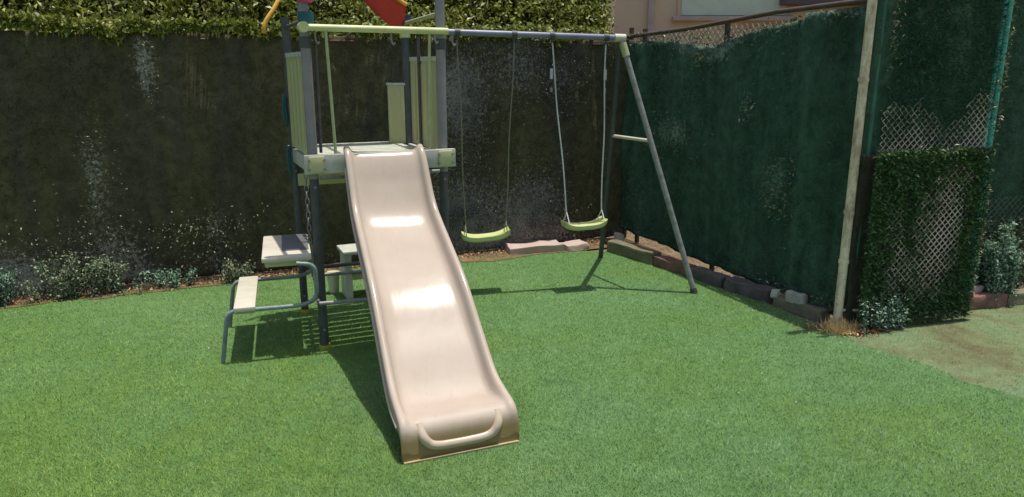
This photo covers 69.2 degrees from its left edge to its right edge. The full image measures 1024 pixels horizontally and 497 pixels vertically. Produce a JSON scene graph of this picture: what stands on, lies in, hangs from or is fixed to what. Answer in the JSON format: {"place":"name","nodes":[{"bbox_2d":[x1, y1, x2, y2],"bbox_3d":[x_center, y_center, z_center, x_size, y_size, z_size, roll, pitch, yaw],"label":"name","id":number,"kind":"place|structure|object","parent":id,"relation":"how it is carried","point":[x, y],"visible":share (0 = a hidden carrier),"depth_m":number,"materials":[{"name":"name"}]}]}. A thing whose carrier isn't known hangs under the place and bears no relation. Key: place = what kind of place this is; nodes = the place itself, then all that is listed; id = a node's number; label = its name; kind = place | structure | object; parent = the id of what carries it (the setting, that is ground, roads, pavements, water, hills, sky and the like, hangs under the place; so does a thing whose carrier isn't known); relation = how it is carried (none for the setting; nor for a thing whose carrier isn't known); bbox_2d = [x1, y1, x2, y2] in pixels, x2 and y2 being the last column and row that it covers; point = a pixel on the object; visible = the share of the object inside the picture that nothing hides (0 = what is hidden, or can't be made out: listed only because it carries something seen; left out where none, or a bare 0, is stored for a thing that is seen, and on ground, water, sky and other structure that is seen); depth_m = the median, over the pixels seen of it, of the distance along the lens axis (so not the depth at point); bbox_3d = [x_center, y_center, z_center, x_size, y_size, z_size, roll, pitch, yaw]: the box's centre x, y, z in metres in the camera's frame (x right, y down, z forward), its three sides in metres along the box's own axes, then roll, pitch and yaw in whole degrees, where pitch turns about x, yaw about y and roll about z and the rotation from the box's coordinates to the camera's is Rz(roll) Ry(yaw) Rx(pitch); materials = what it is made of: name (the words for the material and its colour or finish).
{"place":"outdoors","nodes":[
{"label":"outdoors","id":0,"kind":"place"},
{"bbox_2d":[0,250,1023,496],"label":"lawn","id":1,"kind":"structure","parent":0,"point":[638,281],"depth_m":3.69,"materials":[{"name":"green plant"}]},
{"bbox_2d":[221,234,367,363],"bbox_3d":[-1.178,0.254,4.503,1.112,0.579,0.670,-4,14,-16],"label":"picnic bench","id":2,"kind":"object","parent":1,"relation":"on","point":[285,250],"visible":0.75,"depth_m":4.25,"materials":[{"name":"teal paint"}]},
{"bbox_2d":[327,270,338,293],"bbox_3d":[-1.300,0.245,5.412,0.098,0.152,0.098,0,14,0],"label":"cream bucket","id":3,"kind":"object","parent":1,"relation":"on","point":[333,283],"visible":0.78,"depth_m":5.38,"materials":[{"name":"plastic"}]},
{"bbox_2d":[337,244,362,298],"bbox_3d":[-1.080,0.158,5.339,0.300,0.354,0.240,-6,15,-23],"label":"plastic stool","id":4,"kind":"object","parent":1,"relation":"on","point":[347,251],"visible":0.45,"depth_m":5.24,"materials":[{"name":"white plastic"}]},
{"bbox_2d":[262,0,697,464],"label":"play tower set","id":5,"kind":"structure","parent":1,"relation":"on","point":[446,392],"depth_m":4.00,"materials":[{"name":"grey paint"}]},
{"bbox_2d":[454,28,517,242],"bbox_3d":[-0.185,-0.772,5.212,0.429,1.475,0.162,-3,14,-12],"label":"swing","id":6,"kind":"object","parent":5,"relation":"hanging from","point":[505,232],"visible":1,"depth_m":5.29,"materials":[{"name":"grey paint"}]},
{"bbox_2d":[550,32,609,230],"bbox_3d":[0.481,-0.813,5.257,0.434,1.387,0.166,-3,14,-13],"label":"swing","id":7,"kind":"object","parent":5,"relation":"hanging from","point":[598,222],"visible":1,"depth_m":5.33,"materials":[{"name":"grey paint"}]},
{"bbox_2d":[807,316,872,336],"bbox_3d":[2.066,0.508,4.665,0.433,0.200,0.291,-9,16,-33],"label":"straw clump","id":8,"kind":"object","parent":1,"relation":"on","point":[838,327],"visible":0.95,"depth_m":4.61,"materials":[{"name":"brown plant"}]},
{"bbox_2d":[130,231,1023,323],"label":"ground","id":9,"kind":"structure","parent":0,"point":[645,242],"depth_m":6.73,"materials":[{"name":"soil"}]},
{"bbox_2d":[0,0,108,33],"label":"hedge shrub","id":10,"kind":"object","parent":9,"relation":"on","point":[11,5],"visible":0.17,"depth_m":5.57,"materials":[{"name":"green plant"}]},
{"bbox_2d":[0,0,218,46],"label":"hedge shrub","id":11,"kind":"object","parent":9,"relation":"on","point":[115,18],"visible":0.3,"depth_m":5.17,"materials":[{"name":"green plant"}]},
{"bbox_2d":[123,0,309,38],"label":"hedge shrub","id":12,"kind":"object","parent":9,"relation":"on","point":[230,14],"visible":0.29,"depth_m":5.55,"materials":[{"name":"green plant"}]},
{"bbox_2d":[0,237,614,308],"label":"leaf litter","id":13,"kind":"object","parent":9,"relation":"on","point":[492,256],"visible":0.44,"depth_m":5.81,"materials":[{"name":"brown plant"}]},
{"bbox_2d":[0,265,19,306],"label":"weed clump","id":14,"kind":"object","parent":13,"relation":"on","point":[7,285],"visible":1,"depth_m":5.11,"materials":[{"name":"green plant"}]},
{"bbox_2d":[20,251,128,303],"bbox_3d":[-3.094,0.184,5.282,0.684,0.364,0.202,-6,15,-22],"label":"weed clump","id":15,"kind":"object","parent":13,"relation":"on","point":[72,279],"visible":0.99,"depth_m":5.27,"materials":[{"name":"green plant"}]},
{"bbox_2d":[109,265,196,295],"bbox_3d":[-2.636,0.232,5.487,0.608,0.170,0.206,-7,15,-27],"label":"weed clump","id":16,"kind":"object","parent":13,"relation":"on","point":[161,280],"visible":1,"depth_m":5.52,"materials":[{"name":"green plant"}]},
{"bbox_2d":[214,259,255,283],"bbox_3d":[-2.126,0.163,5.709,0.285,0.209,0.251,-2,14,-9],"label":"weed clump","id":17,"kind":"object","parent":13,"relation":"on","point":[230,274],"visible":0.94,"depth_m":5.68,"materials":[{"name":"green plant"}]},
{"bbox_2d":[503,238,564,254],"bbox_3d":[0.186,-0.011,6.703,0.511,0.102,0.290,-4,14,-16],"label":"paving slab","id":18,"kind":"object","parent":13,"relation":"on","point":[541,246],"depth_m":6.60,"materials":[{"name":"concrete"}]},
{"bbox_2d":[561,238,588,250],"bbox_3d":[0.562,-0.017,6.751,0.245,0.108,0.170,-6,15,-23],"label":"paving slab","id":19,"kind":"object","parent":13,"relation":"on","point":[580,244],"depth_m":6.70,"materials":[{"name":"concrete"}]},
{"bbox_2d":[239,0,381,44],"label":"hedge shrub","id":20,"kind":"object","parent":9,"relation":"on","point":[330,12],"visible":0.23,"depth_m":6.04,"materials":[{"name":"green plant"}]},
{"bbox_2d":[0,30,633,298],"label":"screened fence","id":21,"kind":"object","parent":9,"relation":"on","point":[140,152],"visible":0.78,"depth_m":5.65,"materials":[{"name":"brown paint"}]},
{"bbox_2d":[342,0,470,42],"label":"hedge shrub","id":22,"kind":"object","parent":9,"relation":"on","point":[416,8],"visible":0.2,"depth_m":6.32,"materials":[{"name":"green plant"}]},
{"bbox_2d":[430,0,544,46],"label":"hedge shrub","id":23,"kind":"object","parent":9,"relation":"on","point":[484,14],"visible":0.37,"depth_m":6.70,"materials":[{"name":"green plant"}]},
{"bbox_2d":[512,0,617,48],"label":"hedge shrub","id":24,"kind":"object","parent":9,"relation":"on","point":[577,16],"visible":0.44,"depth_m":7.04,"materials":[{"name":"green plant"}]},
{"bbox_2d":[614,232,623,240],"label":"rock","id":25,"kind":"object","parent":9,"relation":"on","point":[618,236],"visible":0.44,"depth_m":6.78,"materials":[{"name":"white stone"}]},
{"bbox_2d":[607,239,660,264],"bbox_3d":[1.050,0.035,6.442,0.137,0.134,0.574,-9,16,-33],"label":"kerb stone","id":26,"kind":"object","parent":9,"relation":"on","point":[639,253],"visible":0.84,"depth_m":6.38,"materials":[{"name":"concrete"}]},
{"bbox_2d":[653,255,695,275],"bbox_3d":[1.320,0.144,6.030,0.127,0.116,0.393,-8,16,-28],"label":"kerb stone","id":27,"kind":"object","parent":9,"relation":"on","point":[671,264],"visible":0.63,"depth_m":6.00,"materials":[{"name":"red brick"}]},
{"bbox_2d":[690,267,729,288],"bbox_3d":[1.519,0.224,5.696,0.121,0.122,0.353,-8,16,-30],"label":"kerb stone","id":28,"kind":"object","parent":9,"relation":"on","point":[706,275],"visible":0.69,"depth_m":5.65,"materials":[{"name":"grey concrete"}]},
{"bbox_2d":[619,0,866,318],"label":"green screened fence","id":29,"kind":"object","parent":9,"relation":"on","point":[752,134],"visible":0.94,"depth_m":5.36,"materials":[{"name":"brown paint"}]},
{"bbox_2d":[724,277,776,303],"bbox_3d":[1.725,0.303,5.363,0.129,0.131,0.408,-8,16,-30],"label":"kerb stone","id":30,"kind":"object","parent":9,"relation":"on","point":[750,289],"visible":0.81,"depth_m":5.32,"materials":[{"name":"grey concrete"}]},
{"bbox_2d":[773,295,830,322],"bbox_3d":[1.945,0.401,4.989,0.114,0.111,0.405,-8,16,-29],"label":"kerb stone","id":31,"kind":"object","parent":9,"relation":"on","point":[812,312],"visible":0.84,"depth_m":4.92,"materials":[{"name":"concrete"}]},
{"bbox_2d":[770,289,779,297],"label":"rock","id":32,"kind":"object","parent":31,"relation":"on","point":[774,293],"visible":1,"depth_m":5.12,"materials":[{"name":"white stone"}]},
{"bbox_2d":[786,292,808,304],"bbox_3d":[1.912,0.339,4.986,0.071,0.083,0.141,-11,17,-37],"label":"rock","id":33,"kind":"object","parent":31,"relation":"on","point":[797,298],"visible":1,"depth_m":4.96,"materials":[{"name":"white stone"}]},
{"bbox_2d":[833,0,877,324],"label":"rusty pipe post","id":34,"kind":"object","parent":9,"relation":"on","point":[863,81],"visible":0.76,"depth_m":4.44,"materials":[{"name":"metal"}]},
{"bbox_2d":[845,0,1019,329],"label":"chain link gate","id":35,"kind":"structure","parent":34,"relation":"attached to","point":[925,155],"depth_m":4.52,"materials":[{"name":"green plant"}]},
{"bbox_2d":[971,286,982,294],"bbox_3d":[3.165,0.338,5.144,0.198,0.155,0.074,-4,14,-15],"label":"rock","id":36,"kind":"object","parent":9,"relation":"on","point":[978,290],"visible":0.17,"depth_m":5.11,"materials":[{"name":"stone"}]},
{"bbox_2d":[963,290,1007,310],"bbox_3d":[3.229,0.361,5.123,0.355,0.123,0.122,-4,14,-15],"label":"kerb stone","id":37,"kind":"object","parent":9,"relation":"on","point":[984,300],"visible":0.49,"depth_m":5.08,"materials":[{"name":"red brick"}]},
{"bbox_2d":[964,0,1013,291],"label":"teal steel frame","id":38,"kind":"object","parent":9,"relation":"on","point":[991,131],"visible":0.18,"depth_m":4.74,"materials":[{"name":"paint"}]},
{"bbox_2d":[970,214,1023,306],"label":"weed clump","id":39,"kind":"object","parent":9,"relation":"on","point":[1000,274],"visible":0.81,"depth_m":5.09,"materials":[{"name":"green plant"}]},
{"bbox_2d":[971,0,1023,290],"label":"screened fence","id":40,"kind":"object","parent":9,"relation":"on","point":[1006,183],"visible":0.23,"depth_m":5.06,"materials":[{"name":"brown paint"}]},
{"bbox_2d":[606,0,866,45],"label":"tan house","id":41,"kind":"structure","parent":0,"point":[638,16],"depth_m":8.67,"materials":[{"name":"paint"}]},
{"bbox_2d":[671,0,795,20],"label":"window","id":42,"kind":"structure","parent":41,"relation":"in","point":[687,10],"depth_m":8.62,"materials":[{"name":"beige paint"}]},
{"bbox_2d":[839,304,1023,398],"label":"worn ground","id":43,"kind":"structure","parent":0,"point":[966,363],"depth_m":4.43,"materials":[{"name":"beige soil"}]},
{"bbox_2d":[792,319,897,338],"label":"orange litter","id":44,"kind":"object","parent":43,"relation":"on","point":[873,330],"visible":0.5,"depth_m":4.63,"materials":[{"name":"orange plant"}]},
{"bbox_2d":[859,294,910,333],"bbox_3d":[2.294,0.398,4.660,0.403,0.250,0.220,-5,15,-21],"label":"weed clump","id":45,"kind":"object","parent":43,"relation":"on","point":[889,321],"visible":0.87,"depth_m":4.62,"materials":[{"name":"green plant"}]},
{"bbox_2d":[1005,288,1023,305],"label":"kerb stone","id":46,"kind":"object","parent":43,"relation":"on","point":[1018,299],"visible":0.44,"depth_m":5.16,"materials":[{"name":"concrete"}]}
]}

